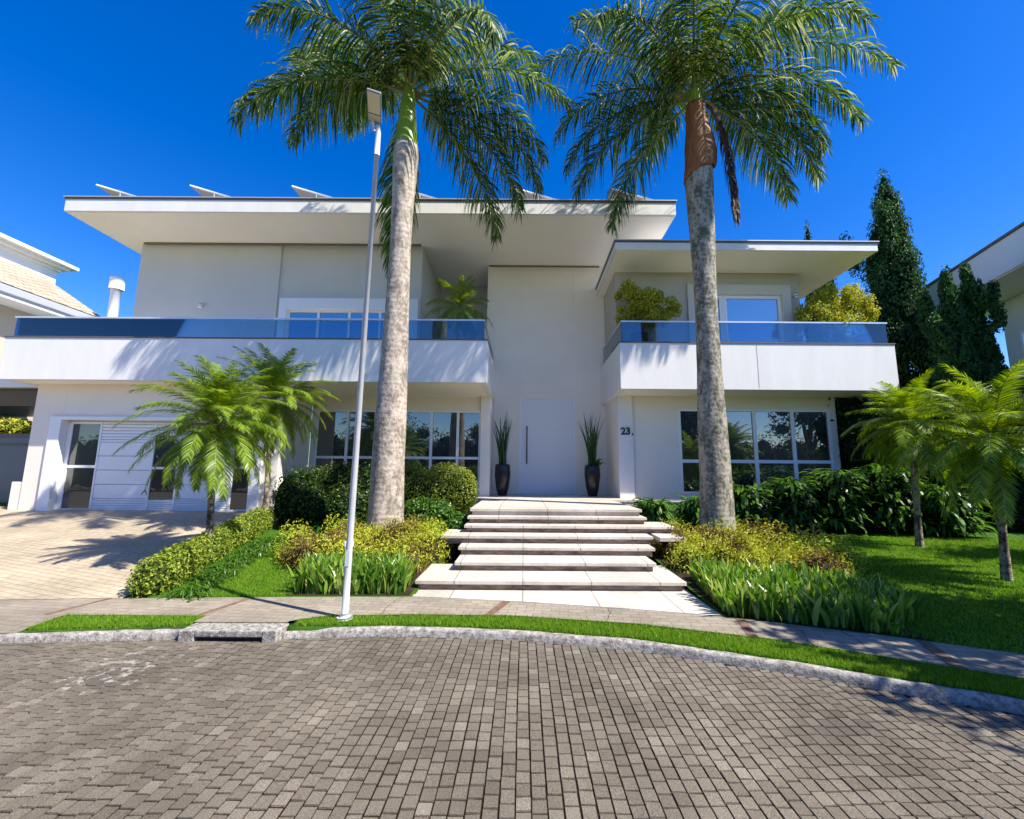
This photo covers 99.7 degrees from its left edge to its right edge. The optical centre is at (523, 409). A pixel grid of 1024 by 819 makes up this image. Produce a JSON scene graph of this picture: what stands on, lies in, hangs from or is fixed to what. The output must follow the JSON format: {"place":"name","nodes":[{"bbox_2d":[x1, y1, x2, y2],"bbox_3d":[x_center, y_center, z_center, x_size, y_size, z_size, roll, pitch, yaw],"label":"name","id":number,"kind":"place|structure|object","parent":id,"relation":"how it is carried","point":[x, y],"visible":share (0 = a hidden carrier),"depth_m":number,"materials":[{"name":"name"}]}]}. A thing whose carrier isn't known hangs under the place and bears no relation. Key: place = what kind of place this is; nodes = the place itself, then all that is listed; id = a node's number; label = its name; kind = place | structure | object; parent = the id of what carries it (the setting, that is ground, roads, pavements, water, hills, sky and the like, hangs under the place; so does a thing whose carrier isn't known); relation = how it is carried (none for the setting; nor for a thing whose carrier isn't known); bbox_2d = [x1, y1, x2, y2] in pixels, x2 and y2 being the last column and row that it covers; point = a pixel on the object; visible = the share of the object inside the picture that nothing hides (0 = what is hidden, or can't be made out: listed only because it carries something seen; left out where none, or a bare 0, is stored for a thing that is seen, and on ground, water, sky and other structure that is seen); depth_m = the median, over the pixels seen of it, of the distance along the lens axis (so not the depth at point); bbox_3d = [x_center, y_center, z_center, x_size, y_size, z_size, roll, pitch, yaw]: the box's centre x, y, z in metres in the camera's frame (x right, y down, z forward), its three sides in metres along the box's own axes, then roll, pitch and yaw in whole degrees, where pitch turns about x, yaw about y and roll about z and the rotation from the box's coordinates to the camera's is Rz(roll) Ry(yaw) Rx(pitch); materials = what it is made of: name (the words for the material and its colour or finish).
{"place":"outdoors","nodes":[
{"label":"outdoors","id":0,"kind":"place"},
{"bbox_2d":[0,598,117,632],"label":"sidewalk","id":1,"kind":"structure","parent":0,"point":[16,616],"depth_m":4.92,"materials":[{"name":"beige concrete"}]},
{"bbox_2d":[46,598,112,613],"bbox_3d":[-5.221,2.326,5.084,0.059,0.034,0.635,-1,-8,12],"label":"paving band","id":2,"kind":"object","parent":1,"relation":"on","point":[78,606],"visible":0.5,"depth_m":5.05,"materials":[{"name":"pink stone"}]},
{"bbox_2d":[17,612,204,632],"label":"verge grass","id":3,"kind":"structure","parent":0,"point":[76,621],"depth_m":4.57,"materials":[{"name":"green plant"}]},
{"bbox_2d":[0,507,277,599],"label":"driveway","id":4,"kind":"structure","parent":0,"point":[65,554],"depth_m":7.70,"materials":[{"name":"stone"}]},
{"bbox_2d":[68,597,245,615],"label":"sidewalk","id":5,"kind":"structure","parent":0,"point":[160,606],"depth_m":5.09,"materials":[{"name":"beige concrete"}]},
{"bbox_2d":[197,597,254,615],"bbox_3d":[-3.521,2.344,5.131,0.058,0.034,0.737,-2,-8,14],"label":"paving band","id":6,"kind":"object","parent":5,"relation":"on","point":[206,612],"visible":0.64,"depth_m":5.09,"materials":[{"name":"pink stone"}]},
{"bbox_2d":[0,503,468,599],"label":"garden ground","id":7,"kind":"structure","parent":0,"point":[274,530],"depth_m":5.78,"materials":[{"name":"soil"}]},
{"bbox_2d":[0,433,29,502],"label":"side gate","id":8,"kind":"structure","parent":7,"relation":"on","point":[13,451],"depth_m":11.91,"materials":[{"name":"grey"}]},
{"bbox_2d":[0,417,31,433],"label":"hedge","id":9,"kind":"object","parent":7,"relation":"on","point":[16,425],"visible":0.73,"depth_m":12.79,"materials":[{"name":"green plant"}]},
{"bbox_2d":[0,233,100,421],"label":"neighbour house","id":10,"kind":"structure","parent":7,"relation":"on","point":[28,275],"depth_m":17.07,"materials":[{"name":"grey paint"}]},
{"bbox_2d":[0,380,37,416],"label":"carport canopy","id":11,"kind":"object","parent":10,"relation":"attached to","point":[17,399],"visible":0.25,"depth_m":13.39,"materials":[{"name":"grey metal"}]},
{"bbox_2d":[124,506,276,597],"bbox_3d":[-5.194,2.276,7.428,0.589,0.994,4.212,2,-8,-12],"label":"hedge","id":12,"kind":"object","parent":7,"relation":"on","point":[166,569],"visible":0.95,"depth_m":6.25,"materials":[{"name":"green plant"}]},
{"bbox_2d":[112,355,291,537],"bbox_3d":[-5.145,0.755,7.134,2.501,3.329,2.385,0,-8,0],"label":"date palm","id":13,"kind":"object","parent":7,"relation":"on","point":[207,441],"visible":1,"depth_m":6.87,"materials":[{"name":"green plant"}]},
{"bbox_2d":[158,535,287,602],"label":"border grass","id":14,"kind":"structure","parent":7,"relation":"on","point":[219,573],"depth_m":6.31,"materials":[{"name":"green plant"}]},
{"bbox_2d":[195,528,323,596],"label":"lawn grass","id":15,"kind":"structure","parent":7,"relation":"on","point":[260,580],"depth_m":6.04,"materials":[{"name":"green plant"}]},
{"bbox_2d":[203,342,339,509],"bbox_3d":[-5.420,0.593,9.394,2.602,3.890,2.609,-4,-9,30],"label":"date palm","id":16,"kind":"object","parent":7,"relation":"on","point":[280,375],"visible":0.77,"depth_m":9.27,"materials":[{"name":"green plant"}]},
{"bbox_2d":[276,518,366,538],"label":"arching plants","id":17,"kind":"object","parent":7,"relation":"on","point":[317,527],"visible":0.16,"depth_m":8.79,"materials":[{"name":"green plant"}]},
{"bbox_2d":[269,460,429,525],"bbox_3d":[-3.915,1.977,10.034,3.860,1.662,1.876,0,-8,0],"label":"clipped hedge","id":18,"kind":"object","parent":7,"relation":"on","point":[317,494],"visible":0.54,"depth_m":9.46,"materials":[{"name":"green plant"}]},
{"bbox_2d":[285,561,431,594],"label":"bed soil","id":19,"kind":"structure","parent":7,"relation":"on","point":[411,587],"depth_m":5.67,"materials":[{"name":"brown soil"}]},
{"bbox_2d":[287,547,421,594],"bbox_3d":[-2.308,2.200,5.968,1.779,0.502,1.066,0,-8,0],"label":"sword leaf bed","id":20,"kind":"object","parent":19,"relation":"on","point":[324,573],"visible":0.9,"depth_m":5.69,"materials":[{"name":"green plant"}]},
{"bbox_2d":[268,512,454,573],"bbox_3d":[-2.739,2.410,7.310,3.062,1.217,2.382,0,-8,0],"label":"shrub","id":21,"kind":"object","parent":19,"relation":"on","point":[412,539],"visible":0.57,"depth_m":7.04,"materials":[{"name":"yellow plant"}]},
{"bbox_2d":[226,0,577,533],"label":"royal palm","id":22,"kind":"object","parent":19,"relation":"on","point":[425,61],"visible":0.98,"depth_m":9.20,"materials":[{"name":"green plant"}]},
{"bbox_2d":[404,496,467,539],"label":"flowering bush","id":23,"kind":"object","parent":19,"relation":"on","point":[447,514],"visible":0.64,"depth_m":8.37,"materials":[{"name":"green plant"}]},
{"bbox_2d":[404,461,478,513],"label":"bush","id":24,"kind":"object","parent":7,"relation":"on","point":[455,487],"visible":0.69,"depth_m":9.43,"materials":[{"name":"green plant"}]},
{"bbox_2d":[0,196,898,516],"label":"house","id":25,"kind":"structure","parent":7,"relation":"on","point":[550,360],"depth_m":12.18,"materials":[{"name":"white paint"}]},
{"bbox_2d":[96,184,134,195],"bbox_3d":[-11.683,-6.028,12.880,1.265,0.784,1.044,0,-8,0],"label":"solar panel","id":26,"kind":"object","parent":25,"relation":"on","point":[112,192],"visible":0.18,"depth_m":12.45,"materials":[{"name":"white"}]},
{"bbox_2d":[107,276,125,316],"bbox_3d":[-17.073,-3.951,17.930,0.500,3.100,0.500,0,-8,0],"label":"vent pipe","id":27,"kind":"object","parent":25,"relation":"on","point":[116,286],"visible":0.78,"depth_m":17.91,"materials":[{"name":"white metal"}]},
{"bbox_2d":[56,420,249,510],"bbox_3d":[-9.336,1.486,11.115,5.070,2.500,0.115,0,-8,0],"label":"garage door","id":28,"kind":"structure","parent":25,"relation":"in","point":[91,478],"depth_m":11.04,"materials":[{"name":"white metal"}]},
{"bbox_2d":[190,185,229,196],"bbox_3d":[-8.983,-6.009,12.880,1.265,0.784,1.044,0,-8,0],"label":"solar panel","id":29,"kind":"object","parent":25,"relation":"on","point":[202,192],"visible":0.16,"depth_m":12.47,"materials":[{"name":"white"}]},
{"bbox_2d":[292,185,329,196],"bbox_3d":[-6.053,-5.988,12.880,1.265,0.784,1.044,0,-8,0],"label":"solar panel","id":30,"kind":"object","parent":25,"relation":"on","point":[301,192],"visible":0.17,"depth_m":12.48,"materials":[{"name":"white"}]},
{"bbox_2d":[285,310,409,337],"bbox_3d":[-5.310,-2.104,13.068,3.750,1.820,0.120,0,-8,0],"label":"window","id":31,"kind":"structure","parent":25,"relation":"in","point":[294,328],"depth_m":13.11,"materials":[{"name":"glass"}]},
{"bbox_2d":[313,410,480,485],"bbox_3d":[-3.658,1.094,12.538,4.800,2.160,0.100,0,-8,0],"label":"window","id":32,"kind":"structure","parent":25,"relation":"in","point":[433,437],"depth_m":12.56,"materials":[{"name":"clear glass"}]},
{"bbox_2d":[415,192,434,197],"bbox_3d":[-3.083,-5.968,12.880,1.265,0.784,1.044,0,-8,0],"label":"solar panel","id":33,"kind":"object","parent":25,"relation":"on","point":[423,196],"visible":0.05,"depth_m":12.39,"materials":[{"name":"white"}]},
{"bbox_2d":[423,275,493,338],"bbox_3d":[-1.905,-2.538,12.430,2.097,2.744,1.917,0,-8,0],"label":"date palm","id":34,"kind":"object","parent":25,"relation":"on","point":[458,311],"visible":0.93,"depth_m":12.34,"materials":[{"name":"green plant"}]},
{"bbox_2d":[516,189,553,198],"bbox_3d":[0.317,-5.944,12.880,1.265,0.784,1.044,0,-8,0],"label":"solar panel","id":35,"kind":"object","parent":25,"relation":"on","point":[527,196],"visible":0.08,"depth_m":12.46,"materials":[{"name":"white"}]},
{"bbox_2d":[520,399,573,494],"bbox_3d":[0.737,1.151,13.824,1.740,3.075,0.147,0,-8,0],"label":"front door","id":36,"kind":"structure","parent":25,"relation":"in","point":[547,457],"depth_m":13.82,"materials":[{"name":"white"}]},
{"bbox_2d":[607,188,652,199],"bbox_3d":[3.116,-5.924,12.880,1.265,0.784,1.044,0,-8,0],"label":"solar panel","id":37,"kind":"object","parent":25,"relation":"on","point":[638,197],"visible":0.1,"depth_m":12.47,"materials":[{"name":"white"}]},
{"bbox_2d":[613,278,683,340],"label":"potted shrub","id":38,"kind":"object","parent":25,"relation":"on","point":[644,303],"visible":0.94,"depth_m":11.84,"materials":[{"name":"green plant"}]},
{"bbox_2d":[717,295,783,341],"bbox_3d":[6.266,-2.291,12.582,2.500,2.110,0.120,0,-8,0],"label":"window","id":39,"kind":"structure","parent":25,"relation":"in","point":[730,308],"depth_m":12.61,"materials":[{"name":"blue glass"}]},
{"bbox_2d":[677,408,834,493],"bbox_3d":[6.467,1.167,12.063,4.290,2.380,0.100,0,-8,0],"label":"window","id":40,"kind":"structure","parent":25,"relation":"in","point":[764,444],"depth_m":12.08,"materials":[{"name":"clear glass"}]},
{"bbox_2d":[793,282,881,342],"bbox_3d":[8.739,-2.451,11.933,2.303,2.377,1.032,2,-8,-9],"label":"potted shrub","id":41,"kind":"object","parent":25,"relation":"on","point":[849,304],"visible":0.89,"depth_m":11.88,"materials":[{"name":"yellow plant"}]},
{"bbox_2d":[194,597,325,621],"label":"sidewalk","id":42,"kind":"structure","parent":0,"point":[271,609],"depth_m":4.98,"materials":[{"name":"beige concrete"}]},
{"bbox_2d":[450,494,566,543],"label":"garden ground","id":43,"kind":"structure","parent":0,"point":[471,511],"depth_m":11.13,"materials":[{"name":"brown soil"}]},
{"bbox_2d":[0,544,1019,679],"bbox_3d":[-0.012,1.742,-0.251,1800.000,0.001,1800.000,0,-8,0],"label":"ground","id":44,"kind":"structure","parent":0,"point":[456,555],"depth_m":5.18,"materials":[{"name":"grey concrete"}]},
{"bbox_2d":[0,628,183,643],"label":"kerb","id":45,"kind":"structure","parent":44,"relation":"on","point":[115,635],"depth_m":4.32,"materials":[{"name":"concrete"}]},
{"bbox_2d":[412,588,722,616],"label":"entrance walk","id":46,"kind":"structure","parent":44,"relation":"on","point":[685,601],"depth_m":5.52,"materials":[{"name":"stone"}]},
{"bbox_2d":[415,494,686,590],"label":"stone steps","id":47,"kind":"structure","parent":46,"relation":"on","point":[550,542],"depth_m":7.03,"materials":[{"name":"beige stone"}]},
{"bbox_2d":[492,410,521,495],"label":"potted plant","id":48,"kind":"object","parent":47,"relation":"on","point":[502,474],"visible":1,"depth_m":12.69,"materials":[{"name":"green plant"}]},
{"bbox_2d":[580,415,604,496],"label":"potted plant","id":49,"kind":"object","parent":47,"relation":"on","point":[592,474],"visible":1,"depth_m":12.72,"materials":[{"name":"green plant"}]},
{"bbox_2d":[283,626,1023,714],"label":"kerb","id":50,"kind":"structure","parent":44,"relation":"on","point":[990,701],"depth_m":3.97,"materials":[{"name":"concrete"}]},
{"bbox_2d":[0,636,1023,818],"bbox_3d":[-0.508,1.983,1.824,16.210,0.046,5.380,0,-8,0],"label":"road","id":51,"kind":"structure","parent":0,"point":[101,724],"depth_m":2.80,"materials":[{"name":"grey stone"}]},
{"bbox_2d":[178,623,288,642],"bbox_3d":[-2.981,2.315,4.452,0.990,0.147,0.240,0,-8,0],"label":"storm drain","id":52,"kind":"object","parent":51,"relation":"on","point":[269,632],"visible":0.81,"depth_m":4.38,"materials":[{"name":"concrete"}]},
{"bbox_2d":[0,0,1023,461],"label":"sky","id":53,"kind":"structure","parent":0,"point":[134,97],"materials":[{"name":"blue"}]},
{"bbox_2d":[287,612,1023,699],"bbox_3d":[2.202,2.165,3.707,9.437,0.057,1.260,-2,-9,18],"label":"verge grass","id":54,"kind":"structure","parent":0,"point":[1000,683],"depth_m":4.14,"materials":[{"name":"green plant"}]},
{"bbox_2d":[336,88,381,620],"bbox_3d":[-1.904,-0.789,5.021,0.175,6.188,0.501,3,-8,-15],"label":"street lamp","id":55,"kind":"object","parent":54,"relation":"on","point":[374,104],"visible":0.99,"depth_m":5.12,"materials":[{"name":"grey metal"}]},
{"bbox_2d":[345,550,349,565],"bbox_3d":[-1.962,1.652,4.793,0.044,0.170,0.006,0,-8,0],"label":"access door","id":56,"kind":"structure","parent":55,"relation":"in","point":[347,553],"depth_m":4.79,"materials":[{"name":"grey metal"}]},
{"bbox_2d":[290,597,1023,677],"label":"sidewalk","id":57,"kind":"structure","parent":0,"point":[975,659],"depth_m":4.67,"materials":[{"name":"beige concrete"}]},
{"bbox_2d":[485,601,510,615],"bbox_3d":[-0.308,2.366,5.124,0.099,0.034,0.581,-2,-9,19],"label":"paving band","id":58,"kind":"object","parent":57,"relation":"on","point":[498,607],"visible":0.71,"depth_m":5.09,"materials":[{"name":"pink stone"}]},
{"bbox_2d":[735,618,757,637],"bbox_3d":[2.334,2.300,4.536,0.095,0.034,0.544,-2,-8,14],"label":"paving band","id":59,"kind":"object","parent":57,"relation":"on","point":[746,627],"visible":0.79,"depth_m":4.52,"materials":[{"name":"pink stone"}]},
{"bbox_2d":[914,639,967,669],"bbox_3d":[3.760,2.219,3.909,0.111,0.034,0.650,-3,-9,21],"label":"paving band","id":60,"kind":"object","parent":57,"relation":"on","point":[946,658],"visible":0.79,"depth_m":3.87,"materials":[{"name":"pink stone"}]},
{"bbox_2d":[652,502,1023,653],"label":"garden ground","id":61,"kind":"structure","parent":0,"point":[991,535],"depth_m":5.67,"materials":[{"name":"green plant"}]},
{"bbox_2d":[650,538,933,640],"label":"bed soil","id":62,"kind":"structure","parent":61,"relation":"on","point":[685,577],"depth_m":5.26,"materials":[{"name":"brown soil"}]},
{"bbox_2d":[521,0,906,533],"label":"royal palm","id":63,"kind":"object","parent":62,"relation":"on","point":[675,62],"visible":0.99,"depth_m":9.99,"materials":[{"name":"green plant"}]},
{"bbox_2d":[650,517,872,589],"bbox_3d":[3.771,2.475,7.120,3.101,1.216,3.067,0,-8,0],"label":"juniper mound","id":64,"kind":"object","parent":62,"relation":"on","point":[769,545],"visible":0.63,"depth_m":6.75,"materials":[{"name":"yellow plant"}]},
{"bbox_2d":[687,555,928,634],"bbox_3d":[3.336,2.167,5.249,2.470,0.451,1.767,-2,-9,16],"label":"sword leaf bed","id":65,"kind":"object","parent":62,"relation":"on","point":[815,596],"visible":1,"depth_m":4.84,"materials":[{"name":"green plant"}]},
{"bbox_2d":[800,220,830,342],"bbox_3d":[12.912,-2.148,18.962,1.857,13.441,1.993,-5,-10,33],"label":"juniper tree","id":66,"kind":"object","parent":61,"relation":"on","point":[807,233],"visible":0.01,"depth_m":19.73,"materials":[{"name":"green plant"}]},
{"bbox_2d":[648,519,993,534],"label":"bed soil","id":67,"kind":"structure","parent":61,"relation":"on","point":[868,530],"depth_m":9.69,"materials":[{"name":"brown soil"}]},
{"bbox_2d":[627,497,681,525],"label":"broadleaf shrub","id":68,"kind":"object","parent":67,"relation":"on","point":[654,510],"visible":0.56,"depth_m":9.67,"materials":[{"name":"green plant"}]},
{"bbox_2d":[669,493,699,530],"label":"broadleaf shrub","id":69,"kind":"object","parent":67,"relation":"on","point":[689,511],"visible":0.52,"depth_m":9.92,"materials":[{"name":"green plant"}]},
{"bbox_2d":[733,483,783,532],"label":"broadleaf shrub","id":70,"kind":"object","parent":67,"relation":"on","point":[751,502],"visible":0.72,"depth_m":9.71,"materials":[{"name":"green plant"}]},
{"bbox_2d":[756,476,834,535],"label":"broadleaf shrub","id":71,"kind":"object","parent":67,"relation":"on","point":[795,500],"visible":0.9,"depth_m":9.63,"materials":[{"name":"green plant"}]},
{"bbox_2d":[795,468,881,533],"bbox_3d":[7.185,2.106,9.864,1.740,1.521,1.705,0,-8,0],"label":"broadleaf shrub","id":72,"kind":"object","parent":67,"relation":"on","point":[846,506],"visible":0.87,"depth_m":9.55,"materials":[{"name":"green plant"}]},
{"bbox_2d":[850,463,938,535],"bbox_3d":[8.228,2.033,9.700,1.885,1.686,1.810,0,-8,0],"label":"broadleaf shrub","id":73,"kind":"object","parent":67,"relation":"on","point":[892,506],"visible":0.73,"depth_m":9.35,"materials":[{"name":"green plant"}]},
{"bbox_2d":[802,278,857,342],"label":"juniper tree","id":74,"kind":"object","parent":61,"relation":"on","point":[822,335],"visible":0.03,"depth_m":18.16,"materials":[{"name":"green plant"}]},
{"bbox_2d":[839,168,937,401],"bbox_3d":[13.637,-2.439,15.777,3.930,13.818,3.526,8,-11,-42],"label":"juniper tree","id":75,"kind":"object","parent":61,"relation":"on","point":[893,276],"visible":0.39,"depth_m":15.29,"materials":[{"name":"green plant"}]},
{"bbox_2d":[841,367,976,547],"bbox_3d":[7.490,1.024,8.362,2.221,3.523,2.250,0,-8,0],"label":"date palm","id":76,"kind":"object","parent":61,"relation":"on","point":[900,406],"visible":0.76,"depth_m":8.29,"materials":[{"name":"green plant"}]},
{"bbox_2d":[823,379,1017,481],"bbox_3d":[13.447,1.491,13.416,10.382,5.308,3.834,0,-8,0],"label":"dense shrubbery","id":77,"kind":"object","parent":61,"relation":"on","point":[843,406],"visible":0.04,"depth_m":12.19,"materials":[{"name":"green plant"}]},
{"bbox_2d":[838,386,1023,532],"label":"tall hedge","id":78,"kind":"object","parent":61,"relation":"on","point":[858,461],"visible":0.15,"depth_m":10.76,"materials":[{"name":"green plant"}]},
{"bbox_2d":[915,265,986,498],"bbox_3d":[11.901,-0.171,11.784,1.727,7.949,1.618,-2,-8,14],"label":"juniper tree","id":79,"kind":"object","parent":61,"relation":"on","point":[950,345],"visible":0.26,"depth_m":11.89,"materials":[{"name":"green plant"}]},
{"bbox_2d":[879,359,1023,581],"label":"date palm","id":80,"kind":"object","parent":61,"relation":"on","point":[982,464],"visible":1,"depth_m":6.14,"materials":[{"name":"green plant"}]},
{"bbox_2d":[906,483,997,539],"bbox_3d":[8.962,2.172,9.169,1.627,1.194,1.628,0,-8,0],"label":"broadleaf shrub","id":81,"kind":"object","parent":61,"relation":"on","point":[964,519],"visible":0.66,"depth_m":8.87,"materials":[{"name":"green plant"}]},
{"bbox_2d":[922,221,1023,380],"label":"neighbour house","id":82,"kind":"structure","parent":61,"relation":"on","point":[1000,259],"depth_m":13.47,"materials":[{"name":"grey"}]},
{"bbox_2d":[1020,330,1023,354],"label":"window","id":83,"kind":"structure","parent":82,"relation":"in","point":[1021,332],"depth_m":13.83,"materials":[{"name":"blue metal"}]},
{"bbox_2d":[957,260,1008,390],"bbox_3d":[12.767,-0.362,11.939,1.988,8.099,1.526,0,-8,0],"label":"juniper tree","id":84,"kind":"object","parent":61,"relation":"on","point":[977,300],"visible":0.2,"depth_m":11.96,"materials":[{"name":"green plant"}]},
{"bbox_2d":[993,336,1023,391],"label":"juniper tree","id":85,"kind":"object","parent":61,"relation":"on","point":[1000,356],"visible":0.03,"depth_m":12.16,"materials":[{"name":"green plant"}]}
]}

